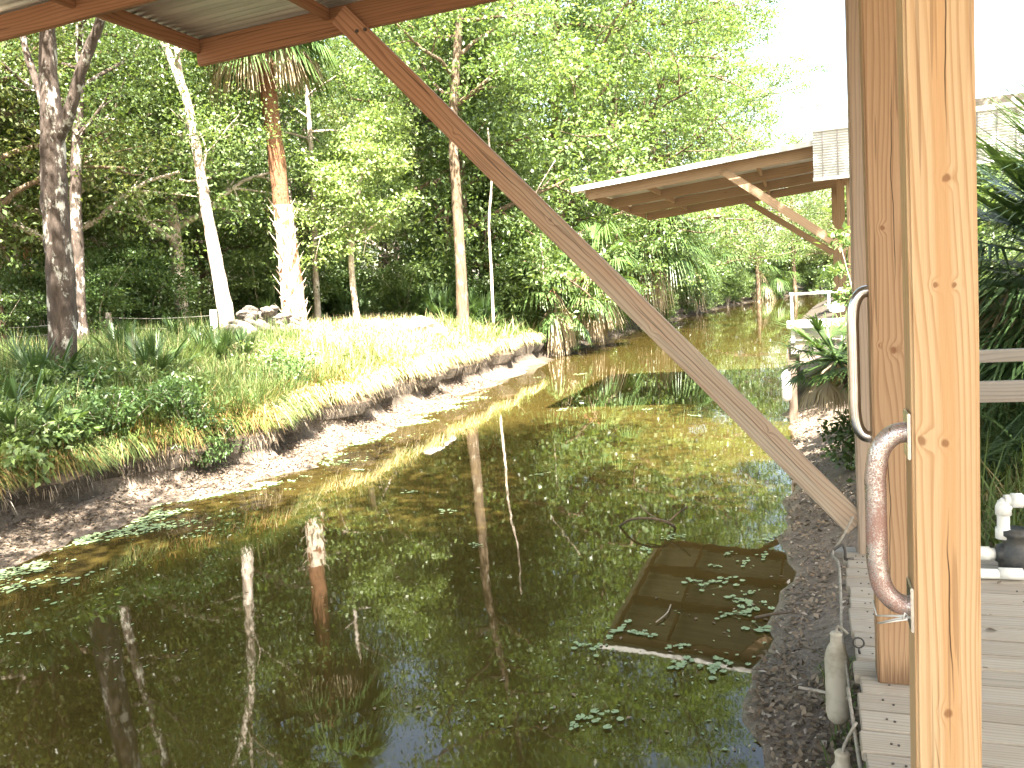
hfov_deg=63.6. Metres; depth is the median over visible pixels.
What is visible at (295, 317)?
rock
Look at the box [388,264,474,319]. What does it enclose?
saw palmetto
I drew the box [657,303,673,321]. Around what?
shore bush
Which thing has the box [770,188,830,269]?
forest tree
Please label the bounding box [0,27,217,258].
forest tree
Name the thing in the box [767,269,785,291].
shore bush
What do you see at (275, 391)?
grass tuft
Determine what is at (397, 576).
floating leaves
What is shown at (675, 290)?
shore bush
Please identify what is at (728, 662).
floating weed
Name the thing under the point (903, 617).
cord
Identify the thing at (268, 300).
saw palmetto
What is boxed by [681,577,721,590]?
floating weed
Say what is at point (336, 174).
tree
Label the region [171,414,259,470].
bank plant
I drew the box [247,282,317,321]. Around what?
saw palmetto
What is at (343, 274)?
undergrowth shrub
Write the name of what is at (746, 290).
shore bush
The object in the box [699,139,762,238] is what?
forest tree
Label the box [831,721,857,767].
fender
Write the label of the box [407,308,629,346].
edge weeds
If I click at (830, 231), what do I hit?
shore bush
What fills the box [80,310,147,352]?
saw palmetto
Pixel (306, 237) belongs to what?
forest tree
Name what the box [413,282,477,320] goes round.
saw palmetto
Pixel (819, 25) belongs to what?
sky
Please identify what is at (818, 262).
shore bush
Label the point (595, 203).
forest tree
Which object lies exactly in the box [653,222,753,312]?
cabbage palm
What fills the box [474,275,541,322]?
undergrowth shrub
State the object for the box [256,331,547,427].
overhanging grass
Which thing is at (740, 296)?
shore bush
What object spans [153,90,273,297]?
forest tree
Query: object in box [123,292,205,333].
saw palmetto
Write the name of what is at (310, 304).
undergrowth shrub
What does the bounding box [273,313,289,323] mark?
rock
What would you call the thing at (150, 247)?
undergrowth shrub
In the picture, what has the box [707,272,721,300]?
shore bush
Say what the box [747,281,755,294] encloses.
shore bush
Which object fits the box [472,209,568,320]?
shore bush
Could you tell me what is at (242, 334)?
saw palmetto
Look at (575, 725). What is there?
floating weed
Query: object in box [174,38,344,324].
cabbage palm
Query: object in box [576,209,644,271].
shore bush
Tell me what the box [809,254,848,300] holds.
bush
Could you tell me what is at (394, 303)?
saw palmetto
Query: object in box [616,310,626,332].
shore bush
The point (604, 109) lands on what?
forest tree
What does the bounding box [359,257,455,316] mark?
undergrowth shrub
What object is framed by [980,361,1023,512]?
saw palmetto
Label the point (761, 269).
shore bush
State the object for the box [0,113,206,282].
forest tree
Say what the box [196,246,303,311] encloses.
undergrowth shrub
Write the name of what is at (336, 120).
forest tree
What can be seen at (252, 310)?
rock
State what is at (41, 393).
bank plant
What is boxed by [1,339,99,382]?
grass tuft
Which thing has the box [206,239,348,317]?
undergrowth shrub
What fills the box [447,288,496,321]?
saw palmetto
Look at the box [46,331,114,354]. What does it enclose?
grass tuft
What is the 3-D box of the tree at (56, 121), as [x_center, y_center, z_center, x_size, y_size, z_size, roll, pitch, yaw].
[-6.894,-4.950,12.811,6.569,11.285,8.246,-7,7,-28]
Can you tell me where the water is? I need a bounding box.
[0,293,832,767]
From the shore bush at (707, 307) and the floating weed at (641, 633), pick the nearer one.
the floating weed at (641, 633)
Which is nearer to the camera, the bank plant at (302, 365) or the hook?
the hook
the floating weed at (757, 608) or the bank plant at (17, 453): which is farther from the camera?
the bank plant at (17, 453)
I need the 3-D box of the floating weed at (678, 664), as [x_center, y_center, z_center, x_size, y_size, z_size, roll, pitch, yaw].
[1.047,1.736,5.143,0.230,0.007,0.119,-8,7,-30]
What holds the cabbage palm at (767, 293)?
on the ground at (520, 359)
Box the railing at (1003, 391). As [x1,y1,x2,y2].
[979,348,1023,402]
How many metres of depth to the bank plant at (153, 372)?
12.60 m
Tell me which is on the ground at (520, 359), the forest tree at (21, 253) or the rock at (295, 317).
the forest tree at (21, 253)
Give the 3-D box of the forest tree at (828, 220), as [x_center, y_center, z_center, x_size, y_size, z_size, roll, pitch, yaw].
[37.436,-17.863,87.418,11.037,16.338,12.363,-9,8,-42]
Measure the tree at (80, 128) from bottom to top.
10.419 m
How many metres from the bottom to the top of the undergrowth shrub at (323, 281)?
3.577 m
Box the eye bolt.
[852,637,864,653]
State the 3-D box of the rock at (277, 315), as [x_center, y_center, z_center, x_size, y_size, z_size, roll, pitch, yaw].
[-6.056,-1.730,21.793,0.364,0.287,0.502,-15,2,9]
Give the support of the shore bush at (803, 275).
on the ground at (520, 359)
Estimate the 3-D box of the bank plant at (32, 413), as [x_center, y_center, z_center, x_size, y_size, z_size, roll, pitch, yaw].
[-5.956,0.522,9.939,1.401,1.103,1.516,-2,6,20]
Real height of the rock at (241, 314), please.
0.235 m
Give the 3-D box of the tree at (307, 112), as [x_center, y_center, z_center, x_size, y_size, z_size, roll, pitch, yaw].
[-6.108,-7.840,27.595,7.234,12.275,7.337,-2,6,20]
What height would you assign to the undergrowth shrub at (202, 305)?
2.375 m
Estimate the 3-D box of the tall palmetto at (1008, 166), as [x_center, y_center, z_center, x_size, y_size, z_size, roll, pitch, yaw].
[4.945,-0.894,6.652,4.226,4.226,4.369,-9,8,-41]
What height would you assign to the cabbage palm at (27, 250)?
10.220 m
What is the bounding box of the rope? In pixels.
[831,516,862,767]
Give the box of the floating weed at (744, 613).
[729,606,754,618]
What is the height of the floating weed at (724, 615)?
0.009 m
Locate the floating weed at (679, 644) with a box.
[666,643,690,648]
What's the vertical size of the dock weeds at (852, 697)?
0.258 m
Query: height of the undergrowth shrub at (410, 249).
3.973 m
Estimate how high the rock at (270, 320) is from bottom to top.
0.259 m
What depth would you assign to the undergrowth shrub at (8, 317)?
19.68 m
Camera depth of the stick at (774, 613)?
5.58 m
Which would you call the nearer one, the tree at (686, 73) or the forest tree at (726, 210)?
the tree at (686, 73)
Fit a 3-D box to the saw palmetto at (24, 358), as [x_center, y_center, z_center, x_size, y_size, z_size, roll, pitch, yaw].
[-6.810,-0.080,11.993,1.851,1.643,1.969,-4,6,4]
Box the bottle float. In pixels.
[829,303,844,312]
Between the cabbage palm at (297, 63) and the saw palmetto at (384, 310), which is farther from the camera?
the saw palmetto at (384, 310)
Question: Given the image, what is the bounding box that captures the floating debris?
[2,357,793,749]
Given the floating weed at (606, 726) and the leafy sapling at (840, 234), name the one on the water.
the floating weed at (606, 726)
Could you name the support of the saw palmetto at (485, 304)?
on the ground at (520, 359)
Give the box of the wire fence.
[6,310,217,349]
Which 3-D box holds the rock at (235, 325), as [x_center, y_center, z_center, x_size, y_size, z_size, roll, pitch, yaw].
[-6.324,-1.190,18.769,0.478,0.334,0.531,-16,-16,33]
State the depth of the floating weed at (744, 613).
5.86 m
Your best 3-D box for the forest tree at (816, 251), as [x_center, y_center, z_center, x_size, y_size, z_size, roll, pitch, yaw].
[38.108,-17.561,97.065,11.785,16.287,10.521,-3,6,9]
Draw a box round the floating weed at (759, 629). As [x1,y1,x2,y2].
[741,620,774,631]
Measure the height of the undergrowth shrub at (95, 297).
2.842 m
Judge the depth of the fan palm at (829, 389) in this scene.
8.81 m
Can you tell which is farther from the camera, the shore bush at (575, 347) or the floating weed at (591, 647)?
the shore bush at (575, 347)
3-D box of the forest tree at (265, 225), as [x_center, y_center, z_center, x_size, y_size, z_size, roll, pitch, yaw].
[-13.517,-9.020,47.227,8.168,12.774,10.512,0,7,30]
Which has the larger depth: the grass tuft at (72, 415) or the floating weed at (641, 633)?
the grass tuft at (72, 415)
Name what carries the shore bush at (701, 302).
on the ground at (520, 359)
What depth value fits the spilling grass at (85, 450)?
10.84 m
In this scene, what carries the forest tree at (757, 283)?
on the ground at (520, 359)
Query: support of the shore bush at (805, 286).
on the ground at (520, 359)
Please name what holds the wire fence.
on the ground at (520, 359)
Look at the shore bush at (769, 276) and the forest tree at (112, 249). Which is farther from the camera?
the shore bush at (769, 276)
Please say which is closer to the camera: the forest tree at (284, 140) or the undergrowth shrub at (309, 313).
the forest tree at (284, 140)
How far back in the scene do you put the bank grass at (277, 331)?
14.07 m
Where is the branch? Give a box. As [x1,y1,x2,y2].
[619,504,687,528]
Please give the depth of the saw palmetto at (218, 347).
15.46 m
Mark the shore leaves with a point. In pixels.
(802, 709)
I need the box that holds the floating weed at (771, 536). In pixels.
[751,534,774,542]
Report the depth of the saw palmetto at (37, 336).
23.80 m
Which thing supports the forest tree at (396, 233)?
on the ground at (520, 359)
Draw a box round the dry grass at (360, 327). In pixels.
[77,312,512,397]
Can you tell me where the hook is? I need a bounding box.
[833,544,853,560]
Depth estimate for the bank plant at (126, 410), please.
11.01 m
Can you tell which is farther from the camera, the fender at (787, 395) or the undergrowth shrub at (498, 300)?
the undergrowth shrub at (498, 300)
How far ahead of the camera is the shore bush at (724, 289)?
71.39 m
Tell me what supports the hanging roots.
hanging from the ground at (520, 359)
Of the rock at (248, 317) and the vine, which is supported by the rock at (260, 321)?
the rock at (248, 317)
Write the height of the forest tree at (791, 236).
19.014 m
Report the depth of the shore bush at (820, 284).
106.39 m
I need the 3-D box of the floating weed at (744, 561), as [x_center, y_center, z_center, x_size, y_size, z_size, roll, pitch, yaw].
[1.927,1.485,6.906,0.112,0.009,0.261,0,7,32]
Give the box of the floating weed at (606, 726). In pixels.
[576,708,623,728]
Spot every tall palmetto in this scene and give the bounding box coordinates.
[839,57,1023,481]
[979,135,1023,426]
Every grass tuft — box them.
[0,328,47,362]
[0,433,64,485]
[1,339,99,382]
[39,396,103,442]
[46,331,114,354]
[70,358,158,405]
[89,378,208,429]
[97,401,186,450]
[98,321,175,355]
[104,337,215,377]
[142,326,225,368]
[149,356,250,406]
[177,348,274,384]
[226,373,303,407]
[298,363,346,385]
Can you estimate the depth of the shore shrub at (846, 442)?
8.79 m
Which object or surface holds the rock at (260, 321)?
on the rock
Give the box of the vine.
[519,160,555,290]
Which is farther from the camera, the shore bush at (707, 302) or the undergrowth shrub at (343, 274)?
the shore bush at (707, 302)
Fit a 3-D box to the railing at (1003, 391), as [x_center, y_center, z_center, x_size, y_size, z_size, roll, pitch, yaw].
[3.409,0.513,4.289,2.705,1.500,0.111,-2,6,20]
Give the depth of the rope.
3.62 m
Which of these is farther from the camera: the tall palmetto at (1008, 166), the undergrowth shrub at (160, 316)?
the undergrowth shrub at (160, 316)
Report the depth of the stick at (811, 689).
4.29 m
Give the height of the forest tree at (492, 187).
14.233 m
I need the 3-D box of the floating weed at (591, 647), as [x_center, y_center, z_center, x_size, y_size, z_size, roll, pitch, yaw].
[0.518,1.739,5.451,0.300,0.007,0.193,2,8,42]
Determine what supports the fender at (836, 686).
hanging from the dock at (884, 717)
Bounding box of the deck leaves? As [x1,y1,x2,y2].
[982,581,1000,727]
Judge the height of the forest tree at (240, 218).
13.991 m
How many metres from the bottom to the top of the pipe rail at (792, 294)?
0.795 m
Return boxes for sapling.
[487,128,494,324]
[814,221,851,405]
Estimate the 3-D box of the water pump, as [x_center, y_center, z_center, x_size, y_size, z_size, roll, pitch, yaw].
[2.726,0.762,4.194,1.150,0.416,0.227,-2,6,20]
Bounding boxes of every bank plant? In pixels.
[0,360,108,416]
[0,391,87,447]
[0,422,73,487]
[24,355,122,406]
[42,368,164,441]
[108,352,217,393]
[121,368,228,434]
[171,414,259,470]
[227,337,312,372]
[240,346,320,385]
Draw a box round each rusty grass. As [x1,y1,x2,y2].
[0,343,416,484]
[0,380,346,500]
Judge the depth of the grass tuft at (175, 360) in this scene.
13.72 m
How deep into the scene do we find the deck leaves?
3.62 m
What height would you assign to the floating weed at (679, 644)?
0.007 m
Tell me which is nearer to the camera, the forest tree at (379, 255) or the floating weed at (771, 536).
the floating weed at (771, 536)
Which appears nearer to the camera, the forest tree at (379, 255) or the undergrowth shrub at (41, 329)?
the undergrowth shrub at (41, 329)
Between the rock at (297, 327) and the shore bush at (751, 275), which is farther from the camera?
the shore bush at (751, 275)
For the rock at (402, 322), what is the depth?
23.31 m
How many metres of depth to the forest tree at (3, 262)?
33.05 m
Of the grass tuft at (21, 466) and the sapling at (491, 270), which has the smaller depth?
the grass tuft at (21, 466)
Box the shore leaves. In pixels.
[742,402,1019,767]
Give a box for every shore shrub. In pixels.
[803,408,854,471]
[843,454,855,482]
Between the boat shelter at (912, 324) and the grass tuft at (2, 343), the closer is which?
the boat shelter at (912, 324)
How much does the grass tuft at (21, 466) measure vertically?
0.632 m
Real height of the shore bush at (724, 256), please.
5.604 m
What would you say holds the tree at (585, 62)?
on the ground at (520, 359)
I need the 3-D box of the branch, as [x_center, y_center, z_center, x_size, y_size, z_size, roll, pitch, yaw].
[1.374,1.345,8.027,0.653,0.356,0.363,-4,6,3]
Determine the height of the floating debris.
0.036 m
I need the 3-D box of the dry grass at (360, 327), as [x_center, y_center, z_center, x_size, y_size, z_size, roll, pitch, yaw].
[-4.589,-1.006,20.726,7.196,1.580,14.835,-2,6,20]
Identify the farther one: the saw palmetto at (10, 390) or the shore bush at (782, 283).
the shore bush at (782, 283)
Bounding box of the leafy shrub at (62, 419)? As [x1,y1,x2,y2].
[10,400,103,450]
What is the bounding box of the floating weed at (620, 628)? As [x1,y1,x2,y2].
[606,619,633,638]
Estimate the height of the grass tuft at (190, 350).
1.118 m
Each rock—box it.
[225,324,240,335]
[236,310,248,319]
[238,322,257,333]
[242,305,258,316]
[243,314,256,320]
[243,320,262,330]
[257,319,274,332]
[258,313,272,320]
[260,306,274,316]
[265,318,275,325]
[270,305,278,315]
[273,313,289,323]
[274,313,282,320]
[277,319,295,324]
[289,315,301,321]
[292,325,304,332]
[378,320,392,329]
[393,318,408,328]
[405,316,434,334]
[432,322,447,336]
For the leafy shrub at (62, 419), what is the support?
on the ground at (520, 359)
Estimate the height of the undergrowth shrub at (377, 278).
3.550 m
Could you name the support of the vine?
hanging from the tree at (502, 140)
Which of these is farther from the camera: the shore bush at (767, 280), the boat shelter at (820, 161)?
the shore bush at (767, 280)
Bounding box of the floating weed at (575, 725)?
[570,718,588,729]
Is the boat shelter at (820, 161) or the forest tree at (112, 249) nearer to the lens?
the boat shelter at (820, 161)
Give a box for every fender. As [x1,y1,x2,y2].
[781,349,791,400]
[824,625,849,724]
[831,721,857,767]
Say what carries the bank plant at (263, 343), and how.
on the ground at (520, 359)
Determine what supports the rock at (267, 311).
on the rock at (264, 318)
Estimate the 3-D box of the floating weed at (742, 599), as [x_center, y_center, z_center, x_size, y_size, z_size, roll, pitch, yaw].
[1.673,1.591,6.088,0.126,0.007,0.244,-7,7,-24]
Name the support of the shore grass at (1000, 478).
on the ground at (520, 359)
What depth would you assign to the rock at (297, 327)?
21.67 m
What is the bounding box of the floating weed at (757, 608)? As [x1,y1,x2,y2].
[737,600,774,612]
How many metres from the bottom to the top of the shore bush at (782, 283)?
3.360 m
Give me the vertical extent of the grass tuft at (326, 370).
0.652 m
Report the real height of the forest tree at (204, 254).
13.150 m
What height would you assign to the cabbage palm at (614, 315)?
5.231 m
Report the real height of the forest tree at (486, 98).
12.628 m
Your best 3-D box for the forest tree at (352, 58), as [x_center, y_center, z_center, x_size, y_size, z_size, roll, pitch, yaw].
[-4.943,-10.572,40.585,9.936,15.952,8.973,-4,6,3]
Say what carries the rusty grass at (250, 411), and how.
on the ground at (520, 359)
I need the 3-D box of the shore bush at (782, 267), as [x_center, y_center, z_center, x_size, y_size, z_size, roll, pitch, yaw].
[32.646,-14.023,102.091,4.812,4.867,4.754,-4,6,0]
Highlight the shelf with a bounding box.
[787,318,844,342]
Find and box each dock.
[787,327,846,421]
[834,547,1023,767]
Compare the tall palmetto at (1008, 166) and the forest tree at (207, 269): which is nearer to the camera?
the tall palmetto at (1008, 166)
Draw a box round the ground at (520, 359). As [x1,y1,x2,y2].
[0,283,1020,767]
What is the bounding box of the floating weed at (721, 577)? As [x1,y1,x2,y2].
[709,576,744,585]
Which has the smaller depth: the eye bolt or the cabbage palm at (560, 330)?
the eye bolt
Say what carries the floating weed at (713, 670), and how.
on the water
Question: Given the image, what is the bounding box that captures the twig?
[656,604,670,622]
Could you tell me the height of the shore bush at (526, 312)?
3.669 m
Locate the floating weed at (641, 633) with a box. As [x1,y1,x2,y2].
[632,629,657,636]
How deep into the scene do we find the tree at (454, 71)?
25.57 m
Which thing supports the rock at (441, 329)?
on the ground at (520, 359)
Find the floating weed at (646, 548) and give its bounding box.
[636,546,651,552]
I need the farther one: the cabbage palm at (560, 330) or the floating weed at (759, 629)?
the cabbage palm at (560, 330)
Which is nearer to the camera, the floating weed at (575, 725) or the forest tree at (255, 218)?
the floating weed at (575, 725)
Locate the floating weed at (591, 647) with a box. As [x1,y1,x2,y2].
[571,641,614,656]
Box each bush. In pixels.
[469,237,562,327]
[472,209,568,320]
[560,287,586,308]
[563,322,585,351]
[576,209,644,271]
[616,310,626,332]
[657,286,680,315]
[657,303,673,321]
[665,281,681,297]
[669,301,679,317]
[673,286,682,305]
[677,281,703,314]
[692,271,711,313]
[698,275,714,311]
[703,284,721,309]
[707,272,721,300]
[711,243,738,273]
[711,261,746,306]
[713,278,731,306]
[730,277,747,303]
[731,269,755,303]
[734,242,782,279]
[737,244,772,281]
[739,269,756,297]
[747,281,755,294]
[762,277,771,288]
[763,270,776,284]
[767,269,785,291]
[768,257,791,276]
[772,270,790,296]
[773,231,826,285]
[785,270,801,292]
[787,262,808,283]
[797,269,821,291]
[801,244,832,287]
[808,268,848,306]
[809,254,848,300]
[813,268,827,287]
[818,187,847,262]
[825,202,847,299]
[831,175,1004,279]
[977,159,1023,292]
[978,211,1023,319]
[978,251,1023,373]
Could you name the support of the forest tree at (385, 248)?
on the ground at (520, 359)
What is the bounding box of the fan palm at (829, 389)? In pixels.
[757,311,847,420]
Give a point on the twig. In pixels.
(664, 614)
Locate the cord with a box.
[872,601,908,623]
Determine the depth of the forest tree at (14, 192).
19.68 m
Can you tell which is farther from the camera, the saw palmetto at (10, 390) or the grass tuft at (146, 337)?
the grass tuft at (146, 337)
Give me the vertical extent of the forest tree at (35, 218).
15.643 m
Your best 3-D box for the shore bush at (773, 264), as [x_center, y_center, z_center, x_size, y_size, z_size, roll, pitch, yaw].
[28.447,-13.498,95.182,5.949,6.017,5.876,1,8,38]
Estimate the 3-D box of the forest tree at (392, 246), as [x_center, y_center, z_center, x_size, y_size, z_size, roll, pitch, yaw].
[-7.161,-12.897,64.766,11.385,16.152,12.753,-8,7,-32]
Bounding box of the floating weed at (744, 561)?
[736,557,749,566]
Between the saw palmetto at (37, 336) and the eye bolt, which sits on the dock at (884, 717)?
the eye bolt
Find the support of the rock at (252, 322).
on the rock
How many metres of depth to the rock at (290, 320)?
21.81 m
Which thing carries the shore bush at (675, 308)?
on the ground at (520, 359)
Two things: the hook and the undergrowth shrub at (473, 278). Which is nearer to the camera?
the hook
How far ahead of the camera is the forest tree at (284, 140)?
34.38 m
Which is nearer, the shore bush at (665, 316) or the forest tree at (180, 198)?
the forest tree at (180, 198)
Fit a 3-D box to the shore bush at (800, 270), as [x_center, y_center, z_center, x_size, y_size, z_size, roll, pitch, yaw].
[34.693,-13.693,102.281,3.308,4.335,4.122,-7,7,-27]
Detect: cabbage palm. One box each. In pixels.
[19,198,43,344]
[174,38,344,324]
[509,252,608,356]
[535,221,643,344]
[577,166,732,320]
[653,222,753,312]
[740,251,802,300]
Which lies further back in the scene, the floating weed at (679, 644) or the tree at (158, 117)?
the tree at (158, 117)
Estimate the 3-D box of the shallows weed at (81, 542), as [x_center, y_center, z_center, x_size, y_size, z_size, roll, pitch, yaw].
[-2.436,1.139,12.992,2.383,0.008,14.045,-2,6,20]
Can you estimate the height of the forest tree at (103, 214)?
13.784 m
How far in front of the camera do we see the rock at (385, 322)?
23.94 m
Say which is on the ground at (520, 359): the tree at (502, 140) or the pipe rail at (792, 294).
the tree at (502, 140)
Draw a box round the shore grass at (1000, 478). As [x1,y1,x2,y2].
[980,402,1023,547]
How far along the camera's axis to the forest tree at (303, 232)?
37.82 m
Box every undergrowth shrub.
[0,251,110,346]
[0,258,43,347]
[0,283,40,348]
[14,240,160,340]
[84,230,208,333]
[85,231,207,322]
[124,299,189,331]
[142,271,217,328]
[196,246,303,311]
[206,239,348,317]
[299,240,392,319]
[305,275,326,323]
[306,248,383,319]
[306,285,326,318]
[355,266,399,317]
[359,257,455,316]
[369,223,480,318]
[407,246,488,321]
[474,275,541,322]
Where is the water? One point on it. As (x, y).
(558, 547)
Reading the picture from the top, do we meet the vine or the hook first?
the vine
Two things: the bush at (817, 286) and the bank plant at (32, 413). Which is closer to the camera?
the bank plant at (32, 413)
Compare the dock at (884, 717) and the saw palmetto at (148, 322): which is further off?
the saw palmetto at (148, 322)
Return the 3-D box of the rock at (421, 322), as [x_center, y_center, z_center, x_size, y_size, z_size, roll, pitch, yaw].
[-2.632,-1.574,23.161,0.950,0.668,0.945,-26,1,36]
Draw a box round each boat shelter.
[0,0,981,767]
[571,92,1023,327]
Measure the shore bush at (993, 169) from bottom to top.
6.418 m
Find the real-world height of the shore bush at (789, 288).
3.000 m
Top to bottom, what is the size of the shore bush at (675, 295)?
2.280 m
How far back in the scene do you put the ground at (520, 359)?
10.46 m
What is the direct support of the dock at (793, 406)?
in the water
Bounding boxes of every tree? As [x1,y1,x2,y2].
[0,17,172,367]
[0,17,207,346]
[0,19,206,353]
[0,23,276,322]
[0,23,302,282]
[0,24,337,326]
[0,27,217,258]
[0,103,185,266]
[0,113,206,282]
[0,124,116,344]
[0,232,44,275]
[34,32,250,323]
[77,33,319,328]
[82,64,252,274]
[105,59,303,256]
[141,72,273,300]
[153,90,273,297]
[162,232,236,293]
[183,37,396,266]
[186,35,402,311]
[195,69,270,309]
[200,23,422,324]
[208,132,363,278]
[244,100,349,317]
[248,78,419,280]
[257,0,642,317]
[262,78,435,320]
[285,30,429,318]
[318,27,556,317]
[322,23,486,252]
[325,63,430,276]
[334,0,592,325]
[341,234,403,277]
[371,134,430,271]
[400,49,591,287]
[408,84,553,313]
[414,0,728,294]
[451,100,574,275]
[504,0,791,300]
[516,0,702,243]
[529,0,792,296]
[530,160,590,230]
[542,104,671,232]
[581,0,847,278]
[590,113,712,256]
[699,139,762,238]
[712,123,810,301]
[745,131,831,297]
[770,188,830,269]
[790,186,845,265]
[817,187,845,264]
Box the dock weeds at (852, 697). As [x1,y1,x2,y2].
[808,648,865,767]
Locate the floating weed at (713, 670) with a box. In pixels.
[697,655,721,679]
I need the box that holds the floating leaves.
[9,368,789,750]
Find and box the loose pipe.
[981,567,1023,579]
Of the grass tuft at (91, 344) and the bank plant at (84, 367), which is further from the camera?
the grass tuft at (91, 344)
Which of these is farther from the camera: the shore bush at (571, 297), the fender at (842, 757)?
the shore bush at (571, 297)
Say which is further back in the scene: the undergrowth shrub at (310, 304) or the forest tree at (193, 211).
the undergrowth shrub at (310, 304)
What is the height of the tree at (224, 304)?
14.353 m
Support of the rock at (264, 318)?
on the rock at (270, 320)
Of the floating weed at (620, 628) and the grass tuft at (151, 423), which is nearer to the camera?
the floating weed at (620, 628)
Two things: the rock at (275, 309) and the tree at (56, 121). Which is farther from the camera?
the rock at (275, 309)
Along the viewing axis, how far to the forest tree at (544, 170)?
57.18 m
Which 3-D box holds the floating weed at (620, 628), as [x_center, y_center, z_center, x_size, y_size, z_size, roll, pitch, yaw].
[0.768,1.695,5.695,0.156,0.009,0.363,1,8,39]
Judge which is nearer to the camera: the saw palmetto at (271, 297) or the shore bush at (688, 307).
the saw palmetto at (271, 297)
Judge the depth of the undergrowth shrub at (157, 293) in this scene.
23.55 m
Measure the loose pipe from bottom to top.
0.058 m
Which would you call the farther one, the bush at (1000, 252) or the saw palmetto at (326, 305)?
the saw palmetto at (326, 305)
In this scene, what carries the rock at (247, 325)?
on the rock
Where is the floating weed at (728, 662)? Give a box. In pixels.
[707,654,750,672]
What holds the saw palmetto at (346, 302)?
on the ground at (520, 359)
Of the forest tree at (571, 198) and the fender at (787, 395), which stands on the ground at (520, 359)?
the forest tree at (571, 198)
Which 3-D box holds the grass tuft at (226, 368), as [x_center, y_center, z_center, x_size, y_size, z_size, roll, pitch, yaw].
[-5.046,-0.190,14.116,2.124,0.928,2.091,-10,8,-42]
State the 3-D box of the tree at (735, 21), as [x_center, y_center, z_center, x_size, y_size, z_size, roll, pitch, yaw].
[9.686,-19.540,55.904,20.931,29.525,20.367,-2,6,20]
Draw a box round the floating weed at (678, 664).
[667,655,694,668]
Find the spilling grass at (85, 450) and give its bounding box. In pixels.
[0,389,347,491]
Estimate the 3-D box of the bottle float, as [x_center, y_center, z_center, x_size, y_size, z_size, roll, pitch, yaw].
[5.103,-1.195,12.969,0.233,0.146,0.140,-2,6,20]
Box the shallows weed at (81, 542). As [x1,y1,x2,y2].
[0,396,485,642]
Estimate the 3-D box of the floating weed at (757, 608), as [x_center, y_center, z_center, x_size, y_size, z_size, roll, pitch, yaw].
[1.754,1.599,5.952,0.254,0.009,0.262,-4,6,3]
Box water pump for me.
[981,493,1023,569]
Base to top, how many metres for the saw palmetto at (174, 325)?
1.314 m
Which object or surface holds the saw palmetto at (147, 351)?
on the ground at (520, 359)
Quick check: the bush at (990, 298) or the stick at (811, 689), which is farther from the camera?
the bush at (990, 298)
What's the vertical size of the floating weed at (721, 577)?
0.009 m
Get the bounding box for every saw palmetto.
[0,328,117,407]
[0,367,106,446]
[8,283,113,344]
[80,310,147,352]
[98,326,207,383]
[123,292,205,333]
[151,310,206,341]
[170,316,253,368]
[220,322,268,360]
[236,285,312,312]
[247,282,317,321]
[312,285,369,321]
[324,282,384,321]
[366,276,430,318]
[369,286,393,319]
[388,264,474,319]
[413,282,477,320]
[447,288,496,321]
[455,290,507,325]
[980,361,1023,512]
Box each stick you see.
[754,610,793,618]
[798,686,847,699]
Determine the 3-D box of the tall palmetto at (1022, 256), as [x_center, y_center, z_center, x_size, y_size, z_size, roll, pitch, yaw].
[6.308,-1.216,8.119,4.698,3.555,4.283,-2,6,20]
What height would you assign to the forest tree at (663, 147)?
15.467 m
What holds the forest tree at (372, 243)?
on the ground at (520, 359)
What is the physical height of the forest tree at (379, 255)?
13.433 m
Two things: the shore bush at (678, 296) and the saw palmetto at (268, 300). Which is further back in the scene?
the shore bush at (678, 296)
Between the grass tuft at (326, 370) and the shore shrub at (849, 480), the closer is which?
the shore shrub at (849, 480)
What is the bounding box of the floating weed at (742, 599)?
[723,594,751,603]
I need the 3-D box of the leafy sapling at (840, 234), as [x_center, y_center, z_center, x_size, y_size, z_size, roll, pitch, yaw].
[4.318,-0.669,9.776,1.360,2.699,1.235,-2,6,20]
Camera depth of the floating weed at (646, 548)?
7.40 m
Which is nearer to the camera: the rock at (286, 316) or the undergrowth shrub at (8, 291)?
the rock at (286, 316)
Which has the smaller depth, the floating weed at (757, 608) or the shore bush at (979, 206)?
the floating weed at (757, 608)
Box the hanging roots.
[0,348,512,517]
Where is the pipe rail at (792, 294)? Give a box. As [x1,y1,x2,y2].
[789,290,842,320]
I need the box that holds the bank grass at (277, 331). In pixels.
[0,313,424,455]
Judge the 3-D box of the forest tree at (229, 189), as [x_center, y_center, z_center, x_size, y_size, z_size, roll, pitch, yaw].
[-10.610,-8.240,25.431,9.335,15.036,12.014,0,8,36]
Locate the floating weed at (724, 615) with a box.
[714,610,736,618]
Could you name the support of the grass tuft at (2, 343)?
on the ground at (520, 359)
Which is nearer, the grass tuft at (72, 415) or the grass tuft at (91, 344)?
the grass tuft at (72, 415)
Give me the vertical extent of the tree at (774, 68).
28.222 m
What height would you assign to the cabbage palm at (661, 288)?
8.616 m
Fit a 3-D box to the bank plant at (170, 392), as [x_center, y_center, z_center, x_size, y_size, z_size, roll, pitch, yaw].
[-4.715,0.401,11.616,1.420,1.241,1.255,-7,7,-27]
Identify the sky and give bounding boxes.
[67,0,1023,297]
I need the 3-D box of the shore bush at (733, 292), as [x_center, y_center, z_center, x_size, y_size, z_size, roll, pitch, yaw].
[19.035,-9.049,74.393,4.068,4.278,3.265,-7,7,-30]

